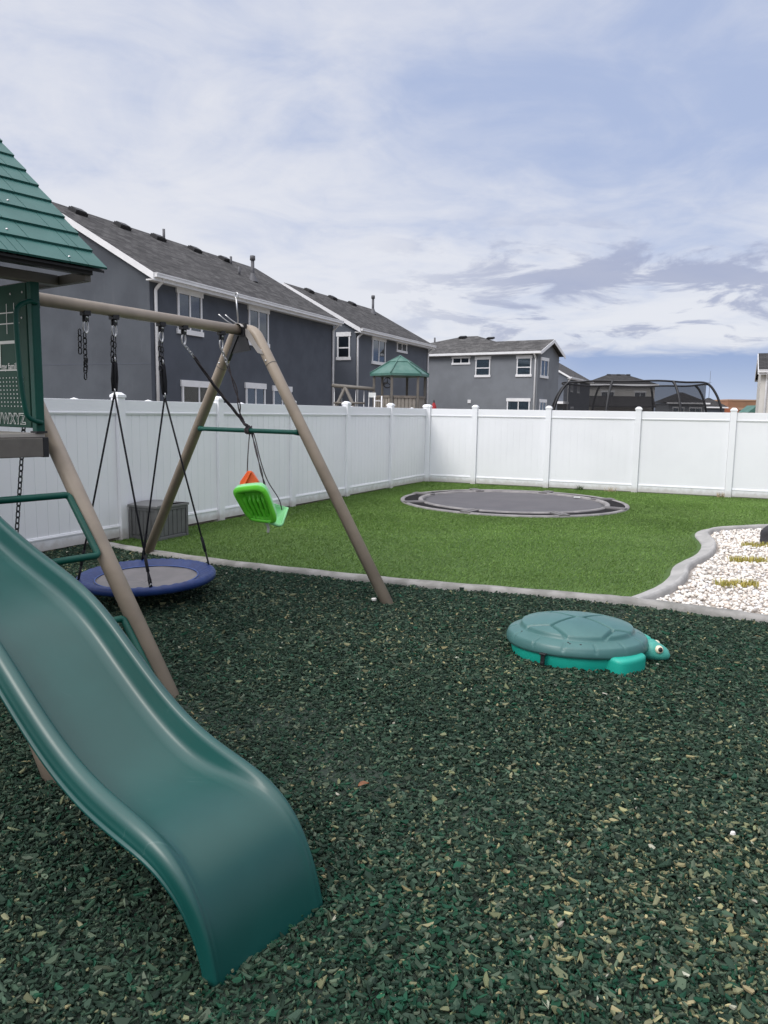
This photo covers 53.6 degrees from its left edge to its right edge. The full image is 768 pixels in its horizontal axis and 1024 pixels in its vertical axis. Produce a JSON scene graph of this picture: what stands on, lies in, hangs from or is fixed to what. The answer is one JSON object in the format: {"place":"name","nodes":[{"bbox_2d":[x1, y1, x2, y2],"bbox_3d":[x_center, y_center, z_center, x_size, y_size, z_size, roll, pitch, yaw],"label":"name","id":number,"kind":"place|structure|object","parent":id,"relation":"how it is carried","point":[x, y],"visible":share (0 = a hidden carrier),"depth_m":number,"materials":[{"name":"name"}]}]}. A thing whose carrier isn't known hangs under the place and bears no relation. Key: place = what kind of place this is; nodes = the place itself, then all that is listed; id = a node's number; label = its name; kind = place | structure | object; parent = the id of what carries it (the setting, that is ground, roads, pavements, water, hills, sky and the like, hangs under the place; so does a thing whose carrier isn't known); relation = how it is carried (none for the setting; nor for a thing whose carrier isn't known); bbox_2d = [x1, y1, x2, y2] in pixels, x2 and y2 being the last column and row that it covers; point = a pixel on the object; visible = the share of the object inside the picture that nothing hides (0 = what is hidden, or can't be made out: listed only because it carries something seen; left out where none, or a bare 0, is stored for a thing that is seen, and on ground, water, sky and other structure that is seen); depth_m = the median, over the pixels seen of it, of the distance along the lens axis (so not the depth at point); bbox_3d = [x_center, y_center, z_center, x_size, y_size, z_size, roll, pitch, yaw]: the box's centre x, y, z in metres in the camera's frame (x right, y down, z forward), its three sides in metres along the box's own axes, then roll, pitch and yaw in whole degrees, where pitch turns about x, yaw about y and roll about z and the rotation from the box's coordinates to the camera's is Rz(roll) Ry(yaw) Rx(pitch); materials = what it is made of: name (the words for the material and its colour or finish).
{"place":"outdoors","nodes":[
{"label":"outdoors","id":0,"kind":"place"},
{"bbox_2d":[0,202,343,405],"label":"house","id":1,"kind":"structure","parent":0,"point":[153,272],"depth_m":24.05,"materials":[{"name":"paint"}]},
{"bbox_2d":[176,287,203,336],"bbox_3d":[-6.099,-6.290,23.929,0.060,1.420,1.320,4,8,23],"label":"window","id":2,"kind":"structure","parent":1,"relation":"in","point":[189,303],"depth_m":23.92,"materials":[{"name":"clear glass"}]},
{"bbox_2d":[180,380,209,401],"bbox_3d":[-5.986,-3.402,24.685,0.060,1.680,1.850,4,8,23],"label":"window","id":3,"kind":"structure","parent":1,"relation":"in","point":[192,391],"depth_m":24.35,"materials":[{"name":"clear glass"}]},
{"bbox_2d":[245,382,266,403],"bbox_3d":[-4.670,-3.844,27.740,0.060,1.700,1.380,4,8,23],"label":"window","id":4,"kind":"structure","parent":1,"relation":"in","point":[255,393],"depth_m":27.65,"materials":[{"name":"clear glass"}]},
{"bbox_2d":[247,305,269,347],"bbox_3d":[-4.536,-6.730,27.573,0.060,1.430,1.420,4,8,23],"label":"window","id":5,"kind":"structure","parent":1,"relation":"in","point":[258,317],"depth_m":27.62,"materials":[{"name":"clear glass"}]},
{"bbox_2d":[272,385,292,404],"bbox_3d":[-3.932,-4.039,29.463,0.060,1.660,1.450,4,8,23],"label":"window","id":6,"kind":"structure","parent":1,"relation":"in","point":[277,399],"depth_m":29.07,"materials":[{"name":"clear glass"}]},
{"bbox_2d":[282,283,435,406],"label":"house","id":7,"kind":"structure","parent":0,"point":[367,341],"depth_m":37.66,"materials":[{"name":"grey paint"}]},
{"bbox_2d":[336,332,350,359],"bbox_3d":[-1.913,-7.850,35.968,0.780,1.300,0.060,4,8,24],"label":"window","id":8,"kind":"structure","parent":7,"relation":"in","point":[338,334],"depth_m":35.96,"materials":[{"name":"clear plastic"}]},
{"bbox_2d":[371,336,386,364],"bbox_3d":[-0.246,-8.058,38.019,0.060,1.370,1.670,4,8,24],"label":"window","id":9,"kind":"structure","parent":7,"relation":"in","point":[378,344],"depth_m":37.99,"materials":[{"name":"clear glass"}]},
{"bbox_2d":[396,342,407,353],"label":"window","id":10,"kind":"structure","parent":7,"relation":"in","point":[401,347],"depth_m":40.60,"materials":[{"name":"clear glass"}]},
{"bbox_2d":[0,0,767,399],"label":"sky","id":11,"kind":"structure","parent":0,"point":[590,177],"materials":[{"name":"blue"}]},
{"bbox_2d":[42,481,767,596],"bbox_3d":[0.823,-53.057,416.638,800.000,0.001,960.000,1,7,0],"label":"ground","id":12,"kind":"structure","parent":0,"point":[113,539],"depth_m":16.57,"materials":[{"name":"green plant"}]},
{"bbox_2d":[127,500,188,540],"bbox_3d":[-3.044,0.100,10.284,0.514,0.486,0.624,5,8,26],"label":"deck box","id":13,"kind":"object","parent":12,"relation":"on","point":[176,524],"visible":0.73,"depth_m":10.11,"materials":[{"name":"grey plastic"}]},
{"bbox_2d":[0,392,427,551],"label":"vinyl fence","id":14,"kind":"object","parent":12,"relation":"on","point":[363,449],"visible":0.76,"depth_m":11.47,"materials":[{"name":"white plastic"}]},
{"bbox_2d":[332,355,429,407],"bbox_3d":[-0.330,-2.998,22.937,3.638,3.499,1.854,-3,9,-30],"label":"playset","id":15,"kind":"object","parent":12,"relation":"on","point":[399,366],"visible":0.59,"depth_m":22.74,"materials":[{"name":"green plastic"}]},
{"bbox_2d":[0,544,767,1023],"bbox_3d":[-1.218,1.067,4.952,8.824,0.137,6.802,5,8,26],"label":"rubber mulch","id":16,"kind":"object","parent":12,"relation":"on","point":[288,628],"visible":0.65,"depth_m":3.17,"materials":[{"name":"green rubber"}]},
{"bbox_2d":[0,139,393,986],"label":"playset","id":17,"kind":"object","parent":16,"relation":"on","point":[202,825],"visible":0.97,"depth_m":3.05,"materials":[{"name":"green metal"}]},
{"bbox_2d":[15,428,25,532],"bbox_3d":[-2.740,-0.546,5.800,0.234,1.726,0.107,-2,8,-24],"label":"swing chain","id":18,"kind":"object","parent":17,"relation":"hanging from","point":[19,488],"visible":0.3,"depth_m":5.81,"materials":[{"name":"black metal"}]},
{"bbox_2d":[78,328,87,379],"bbox_3d":[-2.408,-1.261,6.078,0.080,0.406,0.044,-6,10,-41],"label":"swing chain","id":19,"kind":"object","parent":17,"relation":"hanging from","point":[85,361],"visible":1,"depth_m":6.08,"materials":[{"name":"black metal"}]},
{"bbox_2d":[76,334,215,596],"bbox_3d":[-2.117,-0.437,6.710,1.210,2.156,1.210,1,7,0],"label":"saucer swing","id":20,"kind":"object","parent":17,"relation":"hanging from","point":[144,576],"visible":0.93,"depth_m":6.79,"materials":[{"name":"blue plastic"}]},
{"bbox_2d":[184,345,288,532],"bbox_3d":[-1.384,-0.680,7.402,0.536,1.826,1.003,5,9,30],"label":"toddler swing","id":21,"kind":"object","parent":17,"relation":"hanging from","point":[252,495],"visible":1,"depth_m":7.54,"materials":[{"name":"plastic"}]},
{"bbox_2d":[358,781,368,786],"bbox_3d":[-0.093,1.232,3.437,0.050,0.018,0.037,1,7,0],"label":"dry leaf","id":22,"kind":"object","parent":16,"relation":"on","point":[362,783],"visible":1,"depth_m":3.44,"materials":[{"name":"brown plant"}]},
{"bbox_2d":[109,542,767,622],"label":"kerb","id":23,"kind":"structure","parent":16,"relation":"on","point":[668,605],"depth_m":7.38,"materials":[{"name":"concrete"}]},
{"bbox_2d":[506,611,669,676],"bbox_3d":[1.467,0.921,5.504,1.140,0.323,0.914,1,7,0],"label":"turtle sandbox","id":24,"kind":"object","parent":16,"relation":"on","point":[586,641],"visible":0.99,"depth_m":5.24,"materials":[{"name":"plastic"}]},
{"bbox_2d":[400,488,629,517],"bbox_3d":[2.523,-0.208,14.945,4.410,0.090,4.410,1,7,0],"label":"sunken trampoline","id":25,"kind":"object","parent":12,"relation":"on","point":[512,503],"visible":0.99,"depth_m":14.63,"materials":[{"name":"black fabric"}]},
{"bbox_2d":[426,404,767,497],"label":"vinyl fence","id":26,"kind":"object","parent":12,"relation":"on","point":[693,453],"visible":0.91,"depth_m":17.39,"materials":[{"name":"white plastic"}]},
{"bbox_2d":[552,380,722,412],"bbox_3d":[7.289,-2.457,22.457,4.980,2.700,4.980,1,7,0],"label":"netted trampoline","id":27,"kind":"object","parent":12,"relation":"on","point":[645,395],"visible":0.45,"depth_m":20.62,"materials":[{"name":"black metal"}]},
{"bbox_2d":[632,524,767,599],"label":"kerb","id":28,"kind":"structure","parent":12,"relation":"on","point":[676,578],"depth_m":8.78,"materials":[{"name":"concrete"}]},
{"bbox_2d":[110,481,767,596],"bbox_3d":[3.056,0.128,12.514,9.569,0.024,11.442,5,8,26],"label":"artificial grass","id":29,"kind":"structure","parent":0,"point":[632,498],"depth_m":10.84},
{"bbox_2d":[428,336,565,409],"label":"house","id":30,"kind":"structure","parent":0,"point":[467,372],"depth_m":49.00,"materials":[{"name":"grey paint"}]},
{"bbox_2d":[451,356,470,364],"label":"window","id":31,"kind":"structure","parent":30,"relation":"in","point":[463,360],"depth_m":49.69,"materials":[{"name":"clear glass"}]},
{"bbox_2d":[474,356,490,376],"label":"window","id":32,"kind":"structure","parent":30,"relation":"in","point":[482,365],"depth_m":48.93,"materials":[{"name":"clear glass"}]},
{"bbox_2d":[506,398,530,409],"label":"window","id":33,"kind":"structure","parent":30,"relation":"in","point":[512,403],"depth_m":47.90,"materials":[{"name":"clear glass"}]},
{"bbox_2d":[515,355,532,376],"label":"window","id":34,"kind":"structure","parent":30,"relation":"in","point":[524,362],"depth_m":47.46,"materials":[{"name":"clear glass"}]},
{"bbox_2d":[539,399,546,409],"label":"window","id":35,"kind":"structure","parent":30,"relation":"in","point":[542,402],"depth_m":48.15,"materials":[{"name":"clear glass"}]},
{"bbox_2d":[540,357,548,378],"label":"window","id":36,"kind":"structure","parent":30,"relation":"in","point":[544,361],"depth_m":47.89,"materials":[{"name":"clear glass"}]},
{"bbox_2d":[557,363,588,409],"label":"house","id":37,"kind":"structure","parent":0,"point":[565,373],"depth_m":78.58,"materials":[{"name":"grey paint"}]},
{"bbox_2d":[594,374,642,379],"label":"house","id":38,"kind":"structure","parent":0,"point":[618,377],"depth_m":96.30,"materials":[{"name":"beige paint"}]},
{"bbox_2d":[656,528,767,614],"bbox_3d":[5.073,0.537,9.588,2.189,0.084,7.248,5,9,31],"label":"white pebbles","id":39,"kind":"object","parent":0,"point":[728,565],"visible":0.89,"depth_m":8.15,"materials":[{"name":"gravel"}]},
{"bbox_2d":[715,576,760,587],"bbox_3d":[3.608,0.718,7.771,0.466,0.079,0.241,1,7,0],"label":"grass tuft","id":40,"kind":"object","parent":39,"relation":"on","point":[742,583],"visible":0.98,"depth_m":7.76,"materials":[{"name":"yellow plant"}]},
{"bbox_2d":[727,554,767,562],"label":"grass tuft","id":41,"kind":"object","parent":39,"relation":"on","point":[750,559],"visible":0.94,"depth_m":9.06,"materials":[{"name":"yellow plant"}]},
{"bbox_2d":[741,541,767,546],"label":"grass tuft","id":42,"kind":"object","parent":39,"relation":"on","point":[754,544],"visible":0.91,"depth_m":10.16,"materials":[{"name":"yellow plant"}]},
{"bbox_2d":[760,525,767,543],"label":"boulder","id":43,"kind":"object","parent":39,"relation":"on","point":[764,535],"visible":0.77,"depth_m":10.28,"materials":[{"name":"grey stone"}]},
{"bbox_2d":[705,398,727,412],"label":"house","id":44,"kind":"structure","parent":0,"point":[713,406],"depth_m":117.04,"materials":[{"name":"grey paint"}]},
{"bbox_2d":[715,399,755,412],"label":"shop building","id":45,"kind":"structure","parent":0,"point":[739,404],"depth_m":148.36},
{"bbox_2d":[738,405,755,412],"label":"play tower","id":46,"kind":"structure","parent":0,"point":[749,408],"depth_m":78.95,"materials":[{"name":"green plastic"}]},
{"bbox_2d":[755,353,767,412],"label":"house","id":47,"kind":"structure","parent":0,"point":[761,375],"depth_m":34.80,"materials":[{"name":"beige paint"}]}
]}

